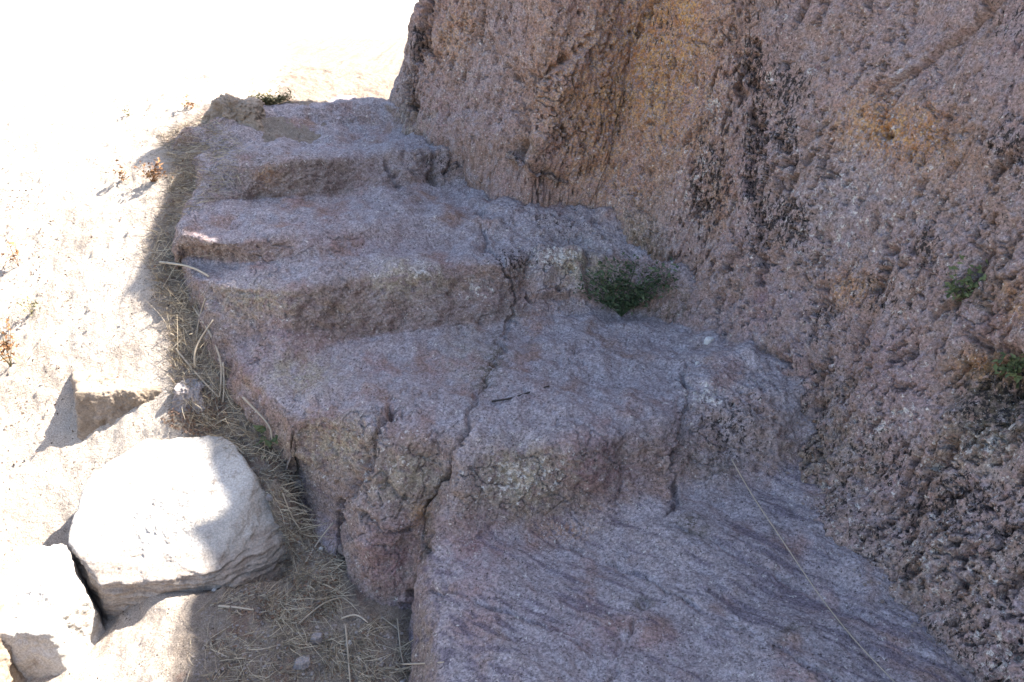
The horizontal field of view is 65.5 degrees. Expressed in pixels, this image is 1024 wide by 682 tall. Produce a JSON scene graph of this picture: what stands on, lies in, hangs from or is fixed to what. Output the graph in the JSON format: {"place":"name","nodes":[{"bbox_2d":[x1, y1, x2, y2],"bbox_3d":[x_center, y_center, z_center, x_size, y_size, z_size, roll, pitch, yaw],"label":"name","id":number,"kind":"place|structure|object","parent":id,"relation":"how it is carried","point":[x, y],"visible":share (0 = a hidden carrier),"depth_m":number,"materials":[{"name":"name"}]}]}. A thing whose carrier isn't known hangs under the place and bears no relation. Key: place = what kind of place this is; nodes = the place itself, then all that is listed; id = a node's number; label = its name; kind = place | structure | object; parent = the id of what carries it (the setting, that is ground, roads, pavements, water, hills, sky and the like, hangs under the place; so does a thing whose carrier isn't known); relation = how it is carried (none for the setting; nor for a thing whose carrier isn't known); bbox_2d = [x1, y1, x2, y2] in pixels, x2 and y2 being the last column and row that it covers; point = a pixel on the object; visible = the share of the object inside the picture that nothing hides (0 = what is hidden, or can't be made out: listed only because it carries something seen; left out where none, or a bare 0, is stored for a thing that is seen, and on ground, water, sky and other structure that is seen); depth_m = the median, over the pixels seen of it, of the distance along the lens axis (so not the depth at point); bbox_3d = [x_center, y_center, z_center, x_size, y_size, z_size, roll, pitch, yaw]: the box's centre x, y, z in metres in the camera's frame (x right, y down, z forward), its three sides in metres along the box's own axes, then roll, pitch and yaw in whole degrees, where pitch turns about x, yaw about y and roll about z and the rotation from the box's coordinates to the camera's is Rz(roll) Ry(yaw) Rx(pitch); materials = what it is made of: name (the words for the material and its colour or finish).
{"place":"outdoors","nodes":[
{"label":"outdoors","id":0,"kind":"place"},
{"bbox_2d":[0,0,418,681],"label":"ground","id":1,"kind":"structure","parent":0,"point":[74,64],"depth_m":3.31,"materials":[{"name":"soil"}]},
{"bbox_2d":[0,316,20,366],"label":"dry weed","id":2,"kind":"object","parent":1,"relation":"on","point":[6,346],"visible":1,"depth_m":2.94,"materials":[{"name":"beige plant"}]},
{"bbox_2d":[0,229,22,265],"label":"dry weed","id":3,"kind":"object","parent":1,"relation":"on","point":[17,252],"visible":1,"depth_m":3.21,"materials":[{"name":"beige plant"}]},
{"bbox_2d":[0,596,26,681],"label":"dark stone","id":4,"kind":"object","parent":1,"relation":"on","point":[9,672],"visible":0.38,"depth_m":2.38,"materials":[{"name":"beige stone"}]},
{"bbox_2d":[16,294,37,315],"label":"dry weed","id":5,"kind":"object","parent":1,"relation":"on","point":[31,309],"visible":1,"depth_m":3.09,"materials":[{"name":"beige plant"}]},
{"bbox_2d":[0,543,104,679],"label":"flat stone","id":6,"kind":"object","parent":1,"relation":"on","point":[52,625],"visible":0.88,"depth_m":2.45,"materials":[{"name":"white stone"}]},
{"bbox_2d":[1,112,156,465],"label":"ground debris","id":7,"kind":"object","parent":1,"relation":"on","point":[47,280],"visible":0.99,"depth_m":3.23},
{"bbox_2d":[70,369,161,440],"bbox_3d":[-1.434,0.248,3.061,0.610,0.332,0.465,0,25,0],"label":"embedded rock","id":8,"kind":"object","parent":1,"relation":"on","point":[103,398],"visible":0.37,"depth_m":2.88,"materials":[{"name":"brown stone"}]},
{"bbox_2d":[112,159,131,180],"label":"dry weed","id":9,"kind":"object","parent":1,"relation":"on","point":[120,173],"visible":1,"depth_m":3.48,"materials":[{"name":"brown plant"}]},
{"bbox_2d":[117,106,134,115],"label":"dry weed","id":10,"kind":"object","parent":1,"relation":"on","point":[124,111],"visible":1,"depth_m":3.91,"materials":[{"name":"beige plant"}]},
{"bbox_2d":[134,157,166,181],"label":"dry weed","id":11,"kind":"object","parent":1,"relation":"on","point":[153,174],"visible":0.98,"depth_m":3.44,"materials":[{"name":"brown plant"}]},
{"bbox_2d":[169,336,183,351],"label":"dry stalk","id":12,"kind":"object","parent":1,"relation":"on","point":[178,342],"visible":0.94,"depth_m":2.99,"materials":[{"name":"beige plant"}]},
{"bbox_2d":[68,435,286,620],"bbox_3d":[-1.089,0.624,2.770,0.824,0.481,0.618,0,25,0],"label":"boulder","id":13,"kind":"object","parent":1,"relation":"on","point":[153,517],"visible":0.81,"depth_m":2.63,"materials":[{"name":"stone"}]},
{"bbox_2d":[181,94,193,108],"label":"dry weed","id":14,"kind":"object","parent":1,"relation":"on","point":[188,103],"visible":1,"depth_m":3.84,"materials":[{"name":"brown plant"}]},
{"bbox_2d":[170,377,205,415],"bbox_3d":[-1.182,0.229,2.970,0.196,0.222,0.265,0,25,0],"label":"half buried stone","id":15,"kind":"object","parent":1,"relation":"on","point":[179,388],"visible":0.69,"depth_m":2.89,"materials":[{"name":"grey stone"}]},
{"bbox_2d":[175,348,218,396],"bbox_3d":[-1.167,0.117,2.943,0.250,0.125,0.011,19,31,35],"label":"dry stalk","id":16,"kind":"object","parent":1,"relation":"on","point":[189,365],"visible":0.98,"depth_m":2.94,"materials":[{"name":"beige plant"}]},
{"bbox_2d":[196,298,205,337],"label":"dry stalk","id":17,"kind":"object","parent":1,"relation":"on","point":[199,315],"visible":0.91,"depth_m":3.02,"materials":[{"name":"beige plant"}]},
{"bbox_2d":[193,319,213,367],"bbox_3d":[-1.145,0.007,2.948,0.024,0.161,0.109,18,31,34],"label":"dry stalk","id":18,"kind":"object","parent":1,"relation":"on","point":[199,340],"visible":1,"depth_m":2.94,"materials":[{"name":"beige plant"}]},
{"bbox_2d":[192,306,221,396],"bbox_3d":[-1.133,0.031,2.993,0.040,0.240,0.344,-13,28,-26],"label":"dry stalk","id":19,"kind":"object","parent":1,"relation":"on","point":[208,330],"visible":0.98,"depth_m":2.94,"materials":[{"name":"beige plant"}]},
{"bbox_2d":[222,362,224,401],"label":"dry stalk","id":20,"kind":"object","parent":1,"relation":"on","point":[223,382],"visible":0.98,"depth_m":2.92,"materials":[{"name":"beige plant"}]},
{"bbox_2d":[201,92,265,131],"bbox_3d":[-1.306,-1.061,3.752,0.331,0.208,0.254,0,25,0],"label":"skyline rock","id":21,"kind":"object","parent":1,"relation":"on","point":[249,111],"visible":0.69,"depth_m":3.68,"materials":[{"name":"grey stone"}]},
{"bbox_2d":[218,605,253,610],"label":"dry stalk","id":22,"kind":"object","parent":1,"relation":"on","point":[222,606],"visible":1,"depth_m":2.46,"materials":[{"name":"beige plant"}]},
{"bbox_2d":[242,396,272,439],"bbox_3d":[-0.895,0.270,2.814,0.164,0.116,0.017,20,32,37],"label":"dry stalk","id":23,"kind":"object","parent":1,"relation":"on","point":[255,409],"visible":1,"depth_m":2.81,"materials":[{"name":"beige plant"}]},
{"bbox_2d":[113,109,413,681],"bbox_3d":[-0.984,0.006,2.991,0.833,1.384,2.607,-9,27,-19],"label":"dry grass","id":24,"kind":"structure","parent":1,"relation":"on","point":[290,599],"depth_m":2.55,"materials":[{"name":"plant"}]},
{"bbox_2d":[253,425,277,458],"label":"seedling","id":25,"kind":"object","parent":1,"relation":"on","point":[261,429],"visible":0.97,"depth_m":2.78,"materials":[{"name":"green plant"}]},
{"bbox_2d":[265,494,272,500],"bbox_3d":[-0.821,0.528,2.707,0.031,0.019,0.031,0,25,0],"label":"pebble","id":26,"kind":"object","parent":1,"relation":"on","point":[268,496],"visible":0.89,"depth_m":2.70,"materials":[{"name":"grey stone"}]},
{"bbox_2d":[282,493,297,526],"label":"dry stalk","id":27,"kind":"object","parent":1,"relation":"on","point":[288,508],"visible":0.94,"depth_m":2.68,"materials":[{"name":"beige plant"}]},
{"bbox_2d":[293,655,310,670],"bbox_3d":[-0.621,0.951,2.359,0.052,0.025,0.047,0,25,0],"label":"pebble","id":28,"kind":"object","parent":1,"relation":"on","point":[304,665],"visible":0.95,"depth_m":2.35,"materials":[{"name":"grey stone"}]},
{"bbox_2d":[310,632,322,644],"bbox_3d":[-0.592,0.899,2.413,0.043,0.025,0.042,0,25,0],"label":"pebble","id":29,"kind":"object","parent":1,"relation":"on","point":[317,637],"visible":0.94,"depth_m":2.40,"materials":[{"name":"grey stone"}]},
{"bbox_2d":[303,522,333,564],"bbox_3d":[-0.651,0.672,2.656,0.023,0.083,0.148,15,29,29],"label":"dry stalk","id":30,"kind":"object","parent":1,"relation":"on","point":[319,540],"visible":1,"depth_m":2.68,"materials":[{"name":"beige plant"}]},
{"bbox_2d":[298,597,339,623],"bbox_3d":[-0.596,0.827,2.460,0.147,0.026,0.022,-19,31,-35],"label":"dry stalk","id":31,"kind":"object","parent":1,"relation":"on","point":[317,608],"visible":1,"depth_m":2.46,"materials":[{"name":"beige plant"}]},
{"bbox_2d":[345,624,350,681],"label":"dry stalk","id":32,"kind":"object","parent":1,"relation":"on","point":[346,635],"visible":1,"depth_m":2.36,"materials":[{"name":"beige plant"}]},
{"bbox_2d":[341,614,367,622],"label":"dry stalk","id":33,"kind":"object","parent":1,"relation":"on","point":[354,615],"visible":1,"depth_m":2.45,"materials":[{"name":"beige plant"}]},
{"bbox_2d":[397,618,403,662],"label":"dry stalk","id":34,"kind":"object","parent":1,"relation":"on","point":[399,639],"visible":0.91,"depth_m":2.42,"materials":[{"name":"beige plant"}]},
{"bbox_2d":[400,661,443,664],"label":"dry stalk","id":35,"kind":"object","parent":1,"relation":"on","point":[416,663],"visible":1,"depth_m":2.25,"materials":[{"name":"beige plant"}]},
{"bbox_2d":[170,94,993,681],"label":"rock staircase","id":36,"kind":"structure","parent":1,"relation":"on","point":[390,310],"depth_m":2.62,"materials":[{"name":"grey stone"}]},
{"bbox_2d":[159,261,209,276],"bbox_3d":[-1.271,-0.285,3.108,0.283,0.017,0.031,14,28,27],"label":"dry stick","id":37,"kind":"object","parent":36,"relation":"on","point":[185,265],"visible":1,"depth_m":3.12,"materials":[{"name":"beige wood"}]},
{"bbox_2d":[244,88,296,105],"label":"skyline shrub","id":38,"kind":"object","parent":36,"relation":"on","point":[269,101],"visible":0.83,"depth_m":3.88,"materials":[{"name":"green plant"}]},
{"bbox_2d":[491,385,549,401],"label":"twig","id":39,"kind":"object","parent":36,"relation":"on","point":[514,396],"visible":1,"depth_m":2.66,"materials":[{"name":"grey wood"}]},
{"bbox_2d":[573,252,679,316],"bbox_3d":[0.450,-0.222,3.160,0.422,0.271,0.106,0,25,0],"label":"fern","id":40,"kind":"object","parent":36,"relation":"on","point":[640,290],"visible":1,"depth_m":3.15,"materials":[{"name":"green plant"}]},
{"bbox_2d":[704,336,713,344],"bbox_3d":[0.734,-0.003,2.969,0.042,0.023,0.045,0,25,0],"label":"white pebble","id":41,"kind":"object","parent":36,"relation":"on","point":[707,340],"visible":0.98,"depth_m":2.95,"materials":[{"name":"white stone"}]},
{"bbox_2d":[731,459,894,681],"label":"grass stalk","id":42,"kind":"object","parent":36,"relation":"on","point":[805,574],"depth_m":2.22,"materials":[{"name":"plant"}]},
{"bbox_2d":[775,386,1014,677],"bbox_3d":[1.039,0.494,2.293,0.254,0.286,1.004,-7,26,-15],"label":"loose grit","id":43,"kind":"object","parent":36,"relation":"on","point":[923,587],"visible":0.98,"depth_m":2.09,"materials":[{"name":"gravel"}]},
{"bbox_2d":[388,0,1023,681],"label":"rock cliff","id":44,"kind":"structure","parent":1,"relation":"on","point":[822,196],"depth_m":2.67,"materials":[{"name":"brown stone"}]},
{"bbox_2d":[940,255,988,300],"bbox_3d":[1.265,-0.173,2.219,0.124,0.144,0.069,0,25,0],"label":"rock plant","id":45,"kind":"object","parent":44,"relation":"attached to","point":[953,289],"visible":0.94,"depth_m":2.22,"materials":[{"name":"green plant"}]},
{"bbox_2d":[991,352,1023,388],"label":"wall plant","id":46,"kind":"object","parent":44,"relation":"attached to","point":[1018,367],"depth_m":2.12,"materials":[{"name":"green plant"}]}
]}

